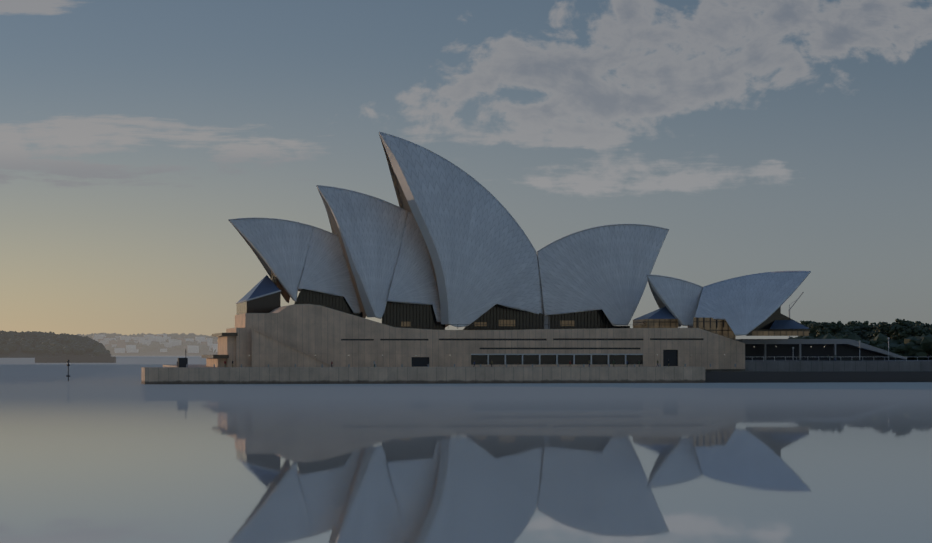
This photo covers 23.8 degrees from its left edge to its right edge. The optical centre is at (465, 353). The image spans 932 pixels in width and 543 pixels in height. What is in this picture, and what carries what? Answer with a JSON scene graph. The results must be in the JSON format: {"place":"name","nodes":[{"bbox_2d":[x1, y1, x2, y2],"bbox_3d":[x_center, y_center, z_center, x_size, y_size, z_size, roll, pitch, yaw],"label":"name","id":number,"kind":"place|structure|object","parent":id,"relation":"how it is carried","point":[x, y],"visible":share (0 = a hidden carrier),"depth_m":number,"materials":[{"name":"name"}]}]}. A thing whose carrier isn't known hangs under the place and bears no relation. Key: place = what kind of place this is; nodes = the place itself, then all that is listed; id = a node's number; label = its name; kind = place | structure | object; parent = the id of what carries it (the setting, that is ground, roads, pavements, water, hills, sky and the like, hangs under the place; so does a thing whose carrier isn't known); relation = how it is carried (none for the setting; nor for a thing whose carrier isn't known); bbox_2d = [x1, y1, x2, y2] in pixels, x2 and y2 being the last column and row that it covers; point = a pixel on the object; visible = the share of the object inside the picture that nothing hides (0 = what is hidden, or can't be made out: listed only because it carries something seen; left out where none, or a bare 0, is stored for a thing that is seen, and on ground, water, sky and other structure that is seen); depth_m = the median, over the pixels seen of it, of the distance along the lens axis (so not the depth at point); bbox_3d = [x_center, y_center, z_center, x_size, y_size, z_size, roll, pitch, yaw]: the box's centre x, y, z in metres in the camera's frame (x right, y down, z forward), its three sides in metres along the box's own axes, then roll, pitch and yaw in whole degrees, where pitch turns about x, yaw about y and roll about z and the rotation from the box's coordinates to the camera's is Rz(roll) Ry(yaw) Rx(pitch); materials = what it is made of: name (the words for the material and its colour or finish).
{"place":"outdoors","nodes":[
{"label":"outdoors","id":0,"kind":"place"},
{"bbox_2d":[85,333,217,355],"bbox_3d":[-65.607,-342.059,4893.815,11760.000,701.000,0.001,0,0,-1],"label":"hillside","id":1,"kind":"structure","parent":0,"point":[156,342],"depth_m":4884.46,"materials":[{"name":"plant"}]},
{"bbox_2d":[110,345,216,355],"bbox_3d":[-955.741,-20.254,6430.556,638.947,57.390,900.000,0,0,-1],"label":"shore","id":2,"kind":"structure","parent":0,"point":[158,353],"depth_m":6021.73,"materials":[{"name":"grey soil"}]},
{"bbox_2d":[100,340,108,345],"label":"shore house","id":3,"kind":"structure","parent":2,"relation":"on","point":[102,341],"depth_m":6118.38,"materials":[{"name":"white"}]},
{"bbox_2d":[114,348,124,352],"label":"shore house","id":4,"kind":"structure","parent":2,"relation":"on","point":[118,350],"depth_m":6015.00,"materials":[{"name":"white"}]},
{"bbox_2d":[120,336,130,341],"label":"shore house","id":5,"kind":"structure","parent":2,"relation":"on","point":[125,338],"depth_m":6221.05,"materials":[{"name":"white"}]},
{"bbox_2d":[126,345,135,348],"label":"shore house","id":6,"kind":"structure","parent":2,"relation":"on","point":[130,346],"depth_m":6047.43,"materials":[{"name":"white"}]},
{"bbox_2d":[126,349,138,352],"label":"shore house","id":7,"kind":"structure","parent":2,"relation":"on","point":[131,351],"depth_m":6021.90,"materials":[{"name":"white"}]},
{"bbox_2d":[77,333,217,352],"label":"shore trees","id":8,"kind":"object","parent":2,"relation":"on","point":[157,345],"depth_m":6151.34,"materials":[{"name":"green plant"}]},
{"bbox_2d":[160,343,171,346],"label":"shore house","id":9,"kind":"structure","parent":2,"relation":"on","point":[168,345],"depth_m":6111.56,"materials":[{"name":"white"}]},
{"bbox_2d":[169,340,180,345],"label":"shore house","id":10,"kind":"structure","parent":2,"relation":"on","point":[176,343],"depth_m":6137.42,"materials":[{"name":"white"}]},
{"bbox_2d":[188,346,198,352],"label":"shore house","id":11,"kind":"structure","parent":2,"relation":"on","point":[195,349],"depth_m":6021.94,"materials":[{"name":"white"}]},
{"bbox_2d":[252,329,328,366],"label":"wall","id":12,"kind":"structure","parent":0,"point":[267,350],"depth_m":542.31,"materials":[{"name":"beige concrete"}]},
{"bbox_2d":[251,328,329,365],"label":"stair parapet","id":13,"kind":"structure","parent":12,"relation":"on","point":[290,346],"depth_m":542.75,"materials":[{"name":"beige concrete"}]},
{"bbox_2d":[0,356,931,542],"bbox_3d":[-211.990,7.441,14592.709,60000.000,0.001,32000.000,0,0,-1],"label":"water","id":14,"kind":"structure","parent":0,"point":[118,451],"depth_m":151.88,"materials":[{"name":"liquid"}]},
{"bbox_2d":[0,337,98,357],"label":"headland","id":15,"kind":"structure","parent":14,"relation":"on","point":[18,353],"depth_m":3523.42,"materials":[{"name":"grey soil"}]},
{"bbox_2d":[0,330,109,355],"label":"headland trees","id":16,"kind":"object","parent":15,"relation":"on","point":[58,343],"depth_m":3624.83,"materials":[{"name":"plant"}]},
{"bbox_2d":[66,360,69,380],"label":"channel marker","id":17,"kind":"object","parent":14,"relation":"on","point":[68,365],"visible":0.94,"depth_m":584.57,"materials":[{"name":"grey paint"}]},
{"bbox_2d":[35,345,115,362],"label":"shoreline","id":18,"kind":"structure","parent":14,"relation":"on","point":[104,358],"depth_m":1683.70,"materials":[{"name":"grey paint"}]},
{"bbox_2d":[163,364,208,366],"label":"seawall","id":19,"kind":"object","parent":14,"relation":"on","point":[199,365],"visible":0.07,"depth_m":618.28,"materials":[{"name":"concrete"}]},
{"bbox_2d":[206,358,226,366],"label":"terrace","id":20,"kind":"structure","parent":19,"relation":"on","point":[217,362],"depth_m":547.88,"materials":[{"name":"stone"}]},
{"bbox_2d":[202,355,228,357],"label":"terrace slab","id":21,"kind":"structure","parent":20,"relation":"on","point":[215,356],"depth_m":542.05,"materials":[{"name":"beige concrete"}]},
{"bbox_2d":[218,336,235,366],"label":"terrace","id":22,"kind":"structure","parent":20,"relation":"on","point":[226,345],"depth_m":543.81,"materials":[{"name":"concrete"}]},
{"bbox_2d":[212,333,237,336],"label":"terrace slab","id":23,"kind":"structure","parent":22,"relation":"on","point":[223,334],"depth_m":542.29,"materials":[{"name":"beige concrete"}]},
{"bbox_2d":[141,367,704,383],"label":"seawall","id":24,"kind":"object","parent":14,"relation":"on","point":[313,375],"visible":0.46,"depth_m":538.21,"materials":[{"name":"concrete"}]},
{"bbox_2d":[178,349,187,366],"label":"kiosk","id":25,"kind":"object","parent":24,"relation":"on","point":[182,362],"visible":0.88,"depth_m":531.53,"materials":[{"name":"grey paint"}]},
{"bbox_2d":[705,371,931,382],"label":"seawall","id":26,"kind":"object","parent":14,"relation":"on","point":[810,376],"depth_m":559.82,"materials":[{"name":"grey concrete"}]},
{"bbox_2d":[0,0,931,338],"label":"sky","id":27,"kind":"structure","parent":0,"point":[764,136],"materials":[{"name":"blue"}]},
{"bbox_2d":[471,354,642,354],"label":"podium band head","id":28,"kind":"object","parent":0,"point":[556,354],"visible":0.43,"depth_m":558.15},
{"bbox_2d":[633,319,677,327],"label":"glass wall","id":29,"kind":"structure","parent":0,"point":[652,323],"depth_m":576.28,"materials":[{"name":"brown glass"}]},
{"bbox_2d":[746,307,809,335],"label":"glass wall","id":30,"kind":"structure","parent":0,"point":[770,320],"depth_m":583.07,"materials":[{"name":"blue glass"}]},
{"bbox_2d":[752,330,808,335],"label":"glass wall","id":31,"kind":"structure","parent":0,"point":[780,332],"depth_m":583.68,"materials":[{"name":"brown glass"}]},
{"bbox_2d":[788,292,803,337],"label":"crane tower","id":32,"kind":"structure","parent":0,"point":[795,301],"depth_m":1497.48,"materials":[{"name":"grey metal"}]},
{"bbox_2d":[809,333,817,338],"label":"tree","id":33,"kind":"object","parent":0,"point":[813,335],"visible":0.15,"depth_m":734.55,"materials":[{"name":"green plant"}]},
{"bbox_2d":[705,360,931,371],"bbox_3d":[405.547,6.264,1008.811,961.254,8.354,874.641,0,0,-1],"label":"forecourt ground","id":34,"kind":"structure","parent":0,"point":[837,365],"depth_m":573.40,"materials":[{"name":"grey concrete"}]},
{"bbox_2d":[226,304,744,368],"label":"podium","id":35,"kind":"object","parent":34,"relation":"on","point":[320,332],"visible":0.83,"depth_m":552.87,"materials":[{"name":"stone"}]},
{"bbox_2d":[237,292,280,314],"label":"glass wall","id":36,"kind":"structure","parent":35,"relation":"on","point":[268,303],"depth_m":573.15,"materials":[{"name":"black glass"}]},
{"bbox_2d":[238,275,278,301],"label":"glass roof","id":37,"kind":"structure","parent":36,"relation":"on","point":[265,285],"depth_m":577.04,"materials":[{"name":"blue glass"}]},
{"bbox_2d":[247,290,280,300],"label":"roof edge","id":38,"kind":"object","parent":36,"relation":"attached to","point":[264,295],"visible":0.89,"depth_m":572.17,"materials":[{"name":"white paint"}]},
{"bbox_2d":[228,218,313,302],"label":"shell","id":39,"kind":"object","parent":35,"relation":"on","point":[281,246],"visible":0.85,"depth_m":581.82,"materials":[{"name":"tile"}]},
{"bbox_2d":[235,228,294,301],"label":"rim","id":40,"kind":"object","parent":39,"relation":"on","point":[266,263],"visible":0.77,"depth_m":579.62,"materials":[{"name":"beige concrete"}]},
{"bbox_2d":[298,227,359,312],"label":"shell","id":41,"kind":"object","parent":35,"relation":"on","point":[325,270],"visible":0.94,"depth_m":582.36,"materials":[{"name":"tile"}]},
{"bbox_2d":[341,339,373,340],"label":"slot window","id":42,"kind":"structure","parent":35,"relation":"attached to","point":[360,339],"depth_m":549.30,"materials":[{"name":"grey glass"}]},
{"bbox_2d":[316,185,407,318],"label":"shell","id":43,"kind":"object","parent":35,"relation":"on","point":[372,228],"visible":0.92,"depth_m":583.22,"materials":[{"name":"tile"}]},
{"bbox_2d":[321,193,374,316],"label":"rim","id":44,"kind":"object","parent":43,"relation":"on","point":[366,302],"visible":0.56,"depth_m":576.90,"materials":[{"name":"beige concrete"}]},
{"bbox_2d":[380,339,427,339],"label":"podium slot","id":45,"kind":"object","parent":35,"relation":"attached to","point":[403,339],"visible":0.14,"depth_m":551.27,"materials":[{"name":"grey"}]},
{"bbox_2d":[382,301,444,329],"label":"glass","id":46,"kind":"object","parent":35,"relation":"attached to","point":[421,315],"visible":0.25,"depth_m":581.22,"materials":[{"name":"grey glass"}]},
{"bbox_2d":[401,322,410,325],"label":"lit window","id":47,"kind":"structure","parent":46,"relation":"attached to","point":[408,323],"depth_m":580.82,"materials":[{"name":"yellow"}]},
{"bbox_2d":[387,212,440,321],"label":"shell","id":48,"kind":"object","parent":35,"relation":"on","point":[413,281],"visible":0.9,"depth_m":581.99,"materials":[{"name":"tile"}]},
{"bbox_2d":[412,357,428,366],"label":"podium door","id":49,"kind":"structure","parent":35,"relation":"attached to","point":[420,361],"depth_m":552.05,"materials":[{"name":"grey"}]},
{"bbox_2d":[439,339,545,339],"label":"podium slot","id":50,"kind":"object","parent":35,"relation":"attached to","point":[492,339],"visible":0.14,"depth_m":555.51,"materials":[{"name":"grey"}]},
{"bbox_2d":[448,324,572,324],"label":"podium rail top","id":51,"kind":"object","parent":35,"relation":"attached to","point":[510,324],"visible":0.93,"depth_m":556.11,"materials":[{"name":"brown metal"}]},
{"bbox_2d":[471,355,641,364],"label":"window row","id":52,"kind":"object","parent":35,"relation":"in","point":[547,359],"visible":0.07,"depth_m":558.42,"materials":[{"name":"black glass"}]},
{"bbox_2d":[480,348,639,348],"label":"podium slot","id":53,"kind":"object","parent":35,"relation":"on","point":[559,348],"visible":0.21,"depth_m":558.79,"materials":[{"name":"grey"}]},
{"bbox_2d":[553,338,642,339],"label":"slot window","id":54,"kind":"structure","parent":35,"relation":"attached to","point":[590,339],"depth_m":559.99,"materials":[{"name":"grey"}]},
{"bbox_2d":[634,306,676,319],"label":"glass roof","id":55,"kind":"structure","parent":35,"relation":"on","point":[664,312],"depth_m":578.31,"materials":[{"name":"blue glass"}]},
{"bbox_2d":[663,350,677,365],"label":"doorway","id":56,"kind":"structure","parent":35,"relation":"attached to","point":[671,356],"depth_m":564.24,"materials":[{"name":"grey"}]},
{"bbox_2d":[646,274,702,326],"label":"shell","id":57,"kind":"object","parent":35,"relation":"on","point":[680,298],"visible":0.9,"depth_m":580.39,"materials":[{"name":"tile"}]},
{"bbox_2d":[647,276,681,324],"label":"rim","id":58,"kind":"object","parent":57,"relation":"attached to","point":[665,304],"visible":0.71,"depth_m":578.73,"materials":[{"name":"beige concrete"}]},
{"bbox_2d":[650,338,702,339],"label":"slot window","id":59,"kind":"structure","parent":35,"relation":"attached to","point":[676,338],"depth_m":564.53,"materials":[{"name":"grey"}]},
{"bbox_2d":[693,317,735,339],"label":"window","id":60,"kind":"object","parent":35,"relation":"attached to","point":[726,331],"visible":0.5,"depth_m":569.69,"materials":[{"name":"brown glass"}]},
{"bbox_2d":[764,344,765,359],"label":"walkway post","id":61,"kind":"object","parent":34,"relation":"on","point":[764,351],"visible":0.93,"depth_m":595.66,"materials":[{"name":"grey concrete"}]},
{"bbox_2d":[792,333,834,338],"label":"shrub","id":62,"kind":"object","parent":34,"relation":"on","point":[828,336],"visible":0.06,"depth_m":660.43,"materials":[{"name":"green plant"}]},
{"bbox_2d":[800,320,835,330],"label":"tree","id":63,"kind":"object","parent":34,"relation":"on","point":[806,323],"visible":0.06,"depth_m":748.84,"materials":[{"name":"green plant"}]},
{"bbox_2d":[736,339,905,359],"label":"walkway slab","id":64,"kind":"structure","parent":34,"relation":"on","point":[871,349],"depth_m":599.10,"materials":[{"name":"grey concrete"}]},
{"bbox_2d":[799,344,800,359],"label":"walkway post","id":65,"kind":"object","parent":64,"relation":"on","point":[799,351],"visible":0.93,"depth_m":597.53,"materials":[{"name":"grey concrete"}]},
{"bbox_2d":[745,344,891,359],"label":"covered walkway","id":66,"kind":"structure","parent":64,"relation":"on","point":[809,352],"depth_m":601.09,"materials":[{"name":"grey"}]},
{"bbox_2d":[808,321,845,336],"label":"tree","id":67,"kind":"object","parent":34,"relation":"on","point":[826,328],"visible":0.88,"depth_m":694.83,"materials":[{"name":"green plant"}]},
{"bbox_2d":[833,333,852,338],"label":"tree","id":68,"kind":"object","parent":34,"relation":"on","point":[845,336],"visible":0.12,"depth_m":684.59,"materials":[{"name":"green plant"}]},
{"bbox_2d":[840,325,852,331],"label":"tree","id":69,"kind":"object","parent":34,"relation":"on","point":[848,327],"visible":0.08,"depth_m":734.34,"materials":[{"name":"green plant"}]},
{"bbox_2d":[839,325,876,339],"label":"tree","id":70,"kind":"object","parent":34,"relation":"on","point":[860,331],"visible":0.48,"depth_m":689.76,"materials":[{"name":"green plant"}]},
{"bbox_2d":[834,333,887,345],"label":"shrub","id":71,"kind":"object","parent":34,"relation":"on","point":[878,337],"visible":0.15,"depth_m":658.47,"materials":[{"name":"green plant"}]},
{"bbox_2d":[845,321,880,327],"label":"tree","id":72,"kind":"object","parent":34,"relation":"on","point":[853,324],"visible":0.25,"depth_m":781.49,"materials":[{"name":"green plant"}]},
{"bbox_2d":[863,327,901,340],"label":"tree","id":73,"kind":"object","parent":34,"relation":"on","point":[868,336],"visible":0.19,"depth_m":681.14,"materials":[{"name":"green plant"}]},
{"bbox_2d":[869,340,898,346],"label":"shrub","id":74,"kind":"object","parent":34,"relation":"on","point":[874,343],"visible":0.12,"depth_m":658.50,"materials":[{"name":"green plant"}]},
{"bbox_2d":[870,339,918,359],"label":"shrub","id":75,"kind":"object","parent":34,"relation":"on","point":[900,341],"visible":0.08,"depth_m":662.52,"materials":[{"name":"green plant"}]},
{"bbox_2d":[876,341,915,358],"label":"shrub","id":76,"kind":"object","parent":34,"relation":"on","point":[896,348],"visible":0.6,"depth_m":650.98,"materials":[{"name":"green plant"}]},
{"bbox_2d":[873,318,925,339],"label":"tree","id":77,"kind":"object","parent":34,"relation":"on","point":[900,328],"visible":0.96,"depth_m":667.04,"materials":[{"name":"green plant"}]},
{"bbox_2d":[907,320,920,325],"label":"tree","id":78,"kind":"object","parent":34,"relation":"on","point":[914,323],"visible":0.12,"depth_m":741.31,"materials":[{"name":"green plant"}]},
{"bbox_2d":[902,334,931,359],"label":"shrub","id":79,"kind":"object","parent":34,"relation":"on","point":[921,349],"visible":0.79,"depth_m":648.62,"materials":[{"name":"green plant"}]},
{"bbox_2d":[912,323,931,332],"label":"tree","id":80,"kind":"object","parent":34,"relation":"on","point":[922,325],"visible":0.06,"depth_m":692.52,"materials":[{"name":"green plant"}]},
{"bbox_2d":[922,327,931,335],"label":"tree","id":81,"kind":"object","parent":34,"relation":"on","point":[928,330],"visible":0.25,"depth_m":675.60,"materials":[{"name":"green plant"}]},
{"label":"podium","id":82,"kind":"object","parent":34,"relation":"on","visible":0},
{"bbox_2d":[379,132,543,326],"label":"shell","id":83,"kind":"object","parent":82,"relation":"on","point":[486,251],"visible":0.88,"depth_m":587.11,"materials":[{"name":"tile"}]},
{"bbox_2d":[379,133,448,323],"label":"rim","id":84,"kind":"object","parent":83,"relation":"on","point":[426,237],"visible":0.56,"depth_m":581.26,"materials":[{"name":"beige concrete"}]},
{"bbox_2d":[463,304,543,329],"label":"glass","id":85,"kind":"object","parent":82,"relation":"attached to","point":[498,314],"visible":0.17,"depth_m":591.33,"materials":[{"name":"grey glass"}]},
{"bbox_2d":[499,320,514,325],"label":"lit window","id":86,"kind":"structure","parent":85,"relation":"attached to","point":[506,321],"depth_m":591.18,"materials":[{"name":"yellow"}]},
{"bbox_2d":[544,315,547,328],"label":"shell pier","id":87,"kind":"structure","parent":82,"relation":"on","point":[545,321],"depth_m":593.96,"materials":[{"name":"grey concrete"}]},
{"bbox_2d":[549,310,629,328],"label":"glass","id":88,"kind":"object","parent":82,"relation":"on","point":[602,320],"visible":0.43,"depth_m":596.13,"materials":[{"name":"grey glass"}]},
{"bbox_2d":[560,320,573,325],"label":"lit window","id":89,"kind":"structure","parent":88,"relation":"attached to","point":[566,322],"depth_m":594.99,"materials":[{"name":"yellow"}]},
{"bbox_2d":[537,224,668,325],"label":"shell","id":90,"kind":"object","parent":82,"relation":"on","point":[606,269],"visible":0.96,"depth_m":596.84,"materials":[{"name":"tile"}]},
{"bbox_2d":[687,271,810,335],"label":"shell","id":91,"kind":"object","parent":82,"relation":"on","point":[744,305],"visible":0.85,"depth_m":575.34,"materials":[{"name":"tile"}]},
{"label":"glass mullion","id":92,"kind":"object","parent":82,"relation":"on","visible":0},
{"bbox_2d":[294,289,362,317],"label":"glass","id":93,"kind":"object","parent":92,"relation":"attached to","point":[314,297],"visible":0.25,"depth_m":581.73,"materials":[{"name":"grey glass"}]},
{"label":"glass mullion","id":94,"kind":"object","parent":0,"visible":0},
{"bbox_2d":[475,322,486,325],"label":"lit window","id":95,"kind":"structure","parent":94,"relation":"attached to","point":[481,323],"depth_m":589.84,"materials":[{"name":"brown glass"}]}
]}

